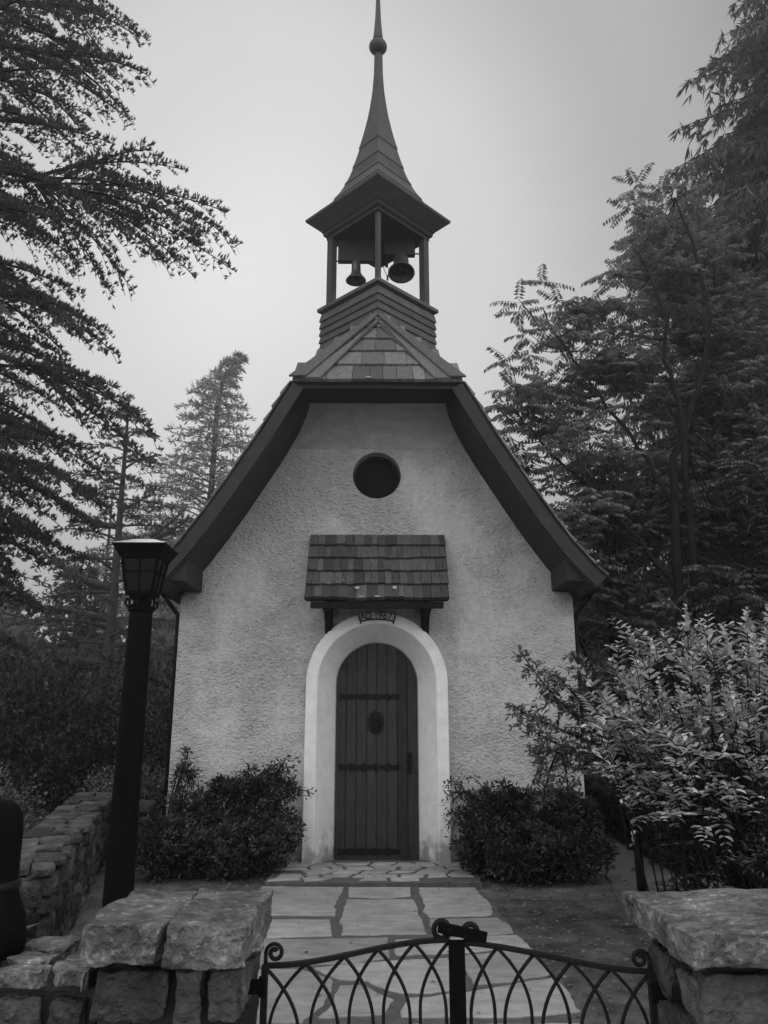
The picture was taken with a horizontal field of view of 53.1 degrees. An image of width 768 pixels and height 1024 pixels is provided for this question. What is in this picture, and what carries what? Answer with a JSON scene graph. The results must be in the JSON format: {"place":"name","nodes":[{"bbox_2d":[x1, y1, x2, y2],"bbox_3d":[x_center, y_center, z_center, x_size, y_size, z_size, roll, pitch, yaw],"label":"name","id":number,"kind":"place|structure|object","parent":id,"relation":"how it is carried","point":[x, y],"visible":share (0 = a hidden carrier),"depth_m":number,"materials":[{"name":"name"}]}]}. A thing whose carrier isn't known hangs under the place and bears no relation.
{"place":"outdoors","nodes":[
{"label":"outdoors","id":0,"kind":"place"},
{"bbox_2d":[0,798,26,961],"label":"bollard","id":1,"kind":"object","parent":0,"point":[13,931],"visible":1,"depth_m":2.64,"materials":[{"name":"black metal"}]},
{"bbox_2d":[14,696,717,1023],"bbox_3d":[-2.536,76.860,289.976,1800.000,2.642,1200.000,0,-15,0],"label":"ground","id":2,"kind":"structure","parent":0,"point":[619,997],"depth_m":6.13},
{"bbox_2d":[0,761,49,832],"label":"shrub","id":3,"kind":"object","parent":2,"relation":"on","point":[13,796],"visible":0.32,"depth_m":8.78,"materials":[{"name":"grey plant"}]},
{"bbox_2d":[0,270,60,685],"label":"fir tree","id":4,"kind":"object","parent":2,"relation":"on","point":[4,310],"visible":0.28,"depth_m":22.09,"materials":[{"name":"black plant"}]},
{"bbox_2d":[22,870,46,929],"bbox_3d":[-2.401,2.473,4.472,0.743,0.824,0.772,-10,-18,34],"label":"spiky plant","id":5,"kind":"object","parent":2,"relation":"on","point":[28,878],"visible":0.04,"depth_m":4.67,"materials":[{"name":"grey plant"}]},
{"bbox_2d":[0,935,98,1023],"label":"stone wall","id":6,"kind":"structure","parent":2,"relation":"on","point":[46,979],"depth_m":2.45,"materials":[{"name":"grey stone"}]},
{"bbox_2d":[0,674,119,815],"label":"shrub","id":7,"kind":"object","parent":2,"relation":"on","point":[57,799],"visible":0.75,"depth_m":12.58,"materials":[{"name":"grey plant"}]},
{"bbox_2d":[0,630,120,812],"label":"shrub","id":8,"kind":"object","parent":2,"relation":"on","point":[23,690],"visible":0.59,"depth_m":12.95,"materials":[{"name":"black plant"}]},
{"bbox_2d":[9,562,123,738],"bbox_3d":[-7.545,3.877,18.711,4.524,5.465,4.260,0,-15,0],"label":"fir tree","id":9,"kind":"object","parent":2,"relation":"on","point":[91,572],"visible":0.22,"depth_m":18.74,"materials":[{"name":"black plant"}]},
{"bbox_2d":[33,464,136,650],"bbox_3d":[-13.729,4.374,37.871,6.546,14.278,6.954,-3,-15,11],"label":"fir tree","id":10,"kind":"object","parent":2,"relation":"on","point":[109,544],"visible":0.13,"depth_m":38.86,"materials":[{"name":"grey plant"}]},
{"bbox_2d":[19,791,155,943],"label":"garden wall","id":11,"kind":"structure","parent":2,"relation":"on","point":[64,844],"depth_m":5.79,"materials":[{"name":"stone"}]},
{"bbox_2d":[0,393,193,791],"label":"cedar tree","id":12,"kind":"object","parent":2,"relation":"on","point":[109,617],"visible":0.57,"depth_m":16.01,"materials":[{"name":"grey plant"}]},
{"bbox_2d":[63,636,173,789],"bbox_3d":[-3.929,3.920,13.848,3.984,3.449,3.219,0,-15,0],"label":"shrub","id":13,"kind":"object","parent":2,"relation":"on","point":[158,678],"visible":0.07,"depth_m":13.61,"materials":[{"name":"black plant"}]},
{"bbox_2d":[71,758,165,826],"bbox_3d":[-3.230,3.750,9.947,1.594,1.297,1.317,7,-17,-26],"label":"shrub","id":14,"kind":"object","parent":2,"relation":"on","point":[150,793],"visible":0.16,"depth_m":9.93,"materials":[{"name":"grey plant"}]},
{"bbox_2d":[0,0,244,660],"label":"cedar tree","id":15,"kind":"object","parent":2,"relation":"on","point":[30,433],"visible":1,"depth_m":11.82,"materials":[{"name":"grey plant"}]},
{"bbox_2d":[100,671,170,811],"bbox_3d":[-3.507,3.745,12.384,2.096,2.365,1.603,0,-15,0],"label":"shrub","id":16,"kind":"object","parent":2,"relation":"on","point":[156,752],"visible":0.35,"depth_m":12.26,"materials":[{"name":"black plant"}]},
{"bbox_2d":[101,537,179,914],"bbox_3d":[-1.449,1.434,4.367,0.330,2.656,0.330,0,-15,0],"label":"lamp post","id":17,"kind":"object","parent":2,"relation":"on","point":[145,562],"visible":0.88,"depth_m":4.39,"materials":[{"name":"black metal"}]},
{"bbox_2d":[41,349,256,692],"bbox_3d":[-8.995,1.181,38.715,16.171,20.679,18.441,7,-16,-26],"label":"fir tree","id":18,"kind":"object","parent":2,"relation":"on","point":[228,383],"visible":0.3,"depth_m":39.33,"materials":[{"name":"grey plant"}]},
{"bbox_2d":[84,888,274,1023],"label":"stone pillar","id":19,"kind":"structure","parent":2,"relation":"on","point":[172,956],"depth_m":2.40,"materials":[{"name":"grey stone"}]},
{"bbox_2d":[254,918,487,1023],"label":"gate leaf","id":20,"kind":"object","parent":19,"relation":"attached to","point":[447,930],"visible":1,"depth_m":2.58,"materials":[{"name":"metal"}]},
{"bbox_2d":[135,744,316,884],"bbox_3d":[-1.673,3.115,7.943,1.950,1.353,0.790,1,-15,-5],"label":"facade shrub","id":21,"kind":"object","parent":2,"relation":"on","point":[167,850],"visible":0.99,"depth_m":7.91,"materials":[{"name":"grey plant"}]},
{"bbox_2d":[23,794,487,880],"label":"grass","id":22,"kind":"structure","parent":2,"relation":"on","point":[50,811],"depth_m":11.40,"materials":[{"name":"plant"}]},
{"bbox_2d":[0,575,665,711],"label":"wood","id":23,"kind":"object","parent":2,"relation":"on","point":[17,633],"visible":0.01,"depth_m":31.57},
{"bbox_2d":[77,863,661,1023],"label":"leaf litter","id":24,"kind":"object","parent":2,"relation":"on","point":[606,992],"visible":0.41,"depth_m":6.07,"materials":[{"name":"plant"}]},
{"bbox_2d":[82,875,669,1023],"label":"pebbles","id":25,"kind":"object","parent":2,"relation":"on","point":[582,933],"visible":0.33,"depth_m":6.15,"materials":[{"name":"stone"}]},
{"bbox_2d":[161,0,609,865],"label":"chapel","id":26,"kind":"structure","parent":2,"relation":"on","point":[383,566],"depth_m":8.99,"materials":[{"name":"paint"}]},
{"bbox_2d":[346,260,365,286],"bbox_3d":[-0.451,-3.925,12.409,0.330,0.455,0.330,0,-15,0],"label":"church bell","id":27,"kind":"object","parent":26,"relation":"hanging from","point":[355,277],"visible":0.98,"depth_m":12.37,"materials":[{"name":"grey metal"}]},
{"bbox_2d":[353,457,399,497],"bbox_3d":[-0.090,-0.407,9.653,0.594,0.594,0.040,0,-15,0],"label":"round window","id":28,"kind":"structure","parent":26,"relation":"in","point":[374,477],"depth_m":9.66,"materials":[{"name":"black glass"}]},
{"bbox_2d":[334,643,418,859],"bbox_3d":[-0.084,2.747,8.901,0.952,2.431,0.164,0,-15,0],"label":"door","id":29,"kind":"structure","parent":26,"relation":"in","point":[376,769],"depth_m":8.86,"materials":[{"name":"grey wood"}]},
{"bbox_2d":[388,251,414,283],"bbox_3d":[0.276,-4.021,12.312,0.430,0.569,0.416,0,-15,0],"label":"church bell","id":30,"kind":"object","parent":26,"relation":"hanging from","point":[401,270],"visible":1,"depth_m":12.36,"materials":[{"name":"grey metal"}]},
{"bbox_2d":[252,860,595,1023],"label":"stone path","id":31,"kind":"structure","parent":2,"relation":"on","point":[392,1015],"depth_m":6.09,"materials":[{"name":"grey stone"}]},
{"bbox_2d":[439,773,620,885],"bbox_3d":[1.485,3.231,7.824,1.815,1.063,1.044,0,-15,0],"label":"facade shrub","id":32,"kind":"object","parent":2,"relation":"on","point":[511,835],"visible":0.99,"depth_m":7.72,"materials":[{"name":"grey plant"}]},
{"bbox_2d":[578,608,609,770],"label":"slim tree","id":33,"kind":"object","parent":2,"relation":"on","point":[581,642],"visible":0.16,"depth_m":14.70,"materials":[{"name":"black plant"}]},
{"bbox_2d":[546,472,643,778],"bbox_3d":[4.250,2.173,14.871,2.014,6.789,1.537,-3,-15,12],"label":"slim tree","id":34,"kind":"object","parent":2,"relation":"on","point":[611,640],"visible":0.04,"depth_m":14.79,"materials":[{"name":"black plant"}]},
{"bbox_2d":[483,162,767,761],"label":"ailanthus tree","id":35,"kind":"object","parent":2,"relation":"on","point":[665,275],"visible":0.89,"depth_m":14.36,"materials":[{"name":"grey plant"}]},
{"bbox_2d":[578,577,693,779],"bbox_3d":[4.988,3.483,15.891,3.022,4.788,2.263,0,-15,0],"label":"ailanthus tree","id":36,"kind":"object","parent":2,"relation":"on","point":[628,662],"visible":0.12,"depth_m":15.96,"materials":[{"name":"grey plant"}]},
{"bbox_2d":[588,776,707,873],"bbox_3d":[3.426,4.118,10.499,0.960,0.682,5.336,0,-15,0],"label":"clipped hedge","id":37,"kind":"object","parent":2,"relation":"on","point":[602,793],"visible":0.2,"depth_m":10.23,"materials":[{"name":"black plant"}]},
{"bbox_2d":[582,668,722,782],"bbox_3d":[5.422,4.708,15.864,3.774,2.905,3.295,8,-17,-27],"label":"broadleaf tree","id":38,"kind":"object","parent":2,"relation":"on","point":[590,732],"visible":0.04,"depth_m":15.56,"materials":[{"name":"grey plant"}]},
{"bbox_2d":[602,271,724,691],"bbox_3d":[10.460,0.265,21.591,8.624,16.325,8.630,7,-16,-24],"label":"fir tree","id":39,"kind":"object","parent":2,"relation":"on","point":[666,433],"depth_m":23.32,"materials":[{"name":"black plant"}]},
{"bbox_2d":[560,603,767,891],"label":"pale shrub","id":40,"kind":"object","parent":2,"relation":"on","point":[642,745],"visible":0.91,"depth_m":5.86,"materials":[{"name":"grey plant"}]},
{"bbox_2d":[579,0,767,775],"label":"cedar tree","id":41,"kind":"object","parent":2,"relation":"on","point":[743,200],"visible":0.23,"depth_m":19.64,"materials":[{"name":"grey plant"}]},
{"bbox_2d":[591,683,767,891],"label":"dark bush","id":42,"kind":"object","parent":2,"relation":"on","point":[736,833],"visible":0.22,"depth_m":6.08,"materials":[{"name":"black plant"}]},
{"bbox_2d":[621,754,767,891],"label":"shrub","id":43,"kind":"object","parent":2,"relation":"on","point":[726,886],"visible":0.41,"depth_m":5.62,"materials":[{"name":"grey plant"}]},
{"bbox_2d":[626,889,767,1023],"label":"stone pillar","id":44,"kind":"structure","parent":2,"relation":"on","point":[708,952],"depth_m":2.42,"materials":[{"name":"grey stone"}]},
{"bbox_2d":[462,921,674,1023],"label":"gate leaf","id":45,"kind":"object","parent":44,"relation":"attached to","point":[657,992],"visible":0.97,"depth_m":2.59,"materials":[{"name":"metal"}]},
{"bbox_2d":[626,417,767,685],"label":"ailanthus tree","id":46,"kind":"object","parent":2,"relation":"on","point":[716,604],"visible":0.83,"depth_m":12.43,"materials":[{"name":"grey plant"}]},
{"bbox_2d":[655,590,766,710],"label":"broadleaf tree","id":47,"kind":"object","parent":2,"relation":"on","point":[721,669],"visible":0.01,"depth_m":16.42,"materials":[{"name":"grey plant"}]},
{"bbox_2d":[743,489,767,655],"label":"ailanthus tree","id":48,"kind":"object","parent":2,"relation":"on","point":[755,613],"visible":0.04,"depth_m":14.28,"materials":[{"name":"grey plant"}]},
{"bbox_2d":[0,0,767,642],"label":"sky","id":49,"kind":"structure","parent":0,"point":[514,121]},
{"bbox_2d":[596,830,689,925],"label":"side path","id":50,"kind":"structure","parent":0,"point":[624,862],"depth_m":7.82,"materials":[{"name":"grey stone"}]},
{"bbox_2d":[504,644,671,892],"bbox_3d":[1.813,2.263,6.636,1.492,2.214,0.578,0,-15,0],"label":"tree","id":51,"kind":"object","parent":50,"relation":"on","point":[562,752],"visible":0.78,"depth_m":6.67,"materials":[{"name":"grey plant"}]}
]}

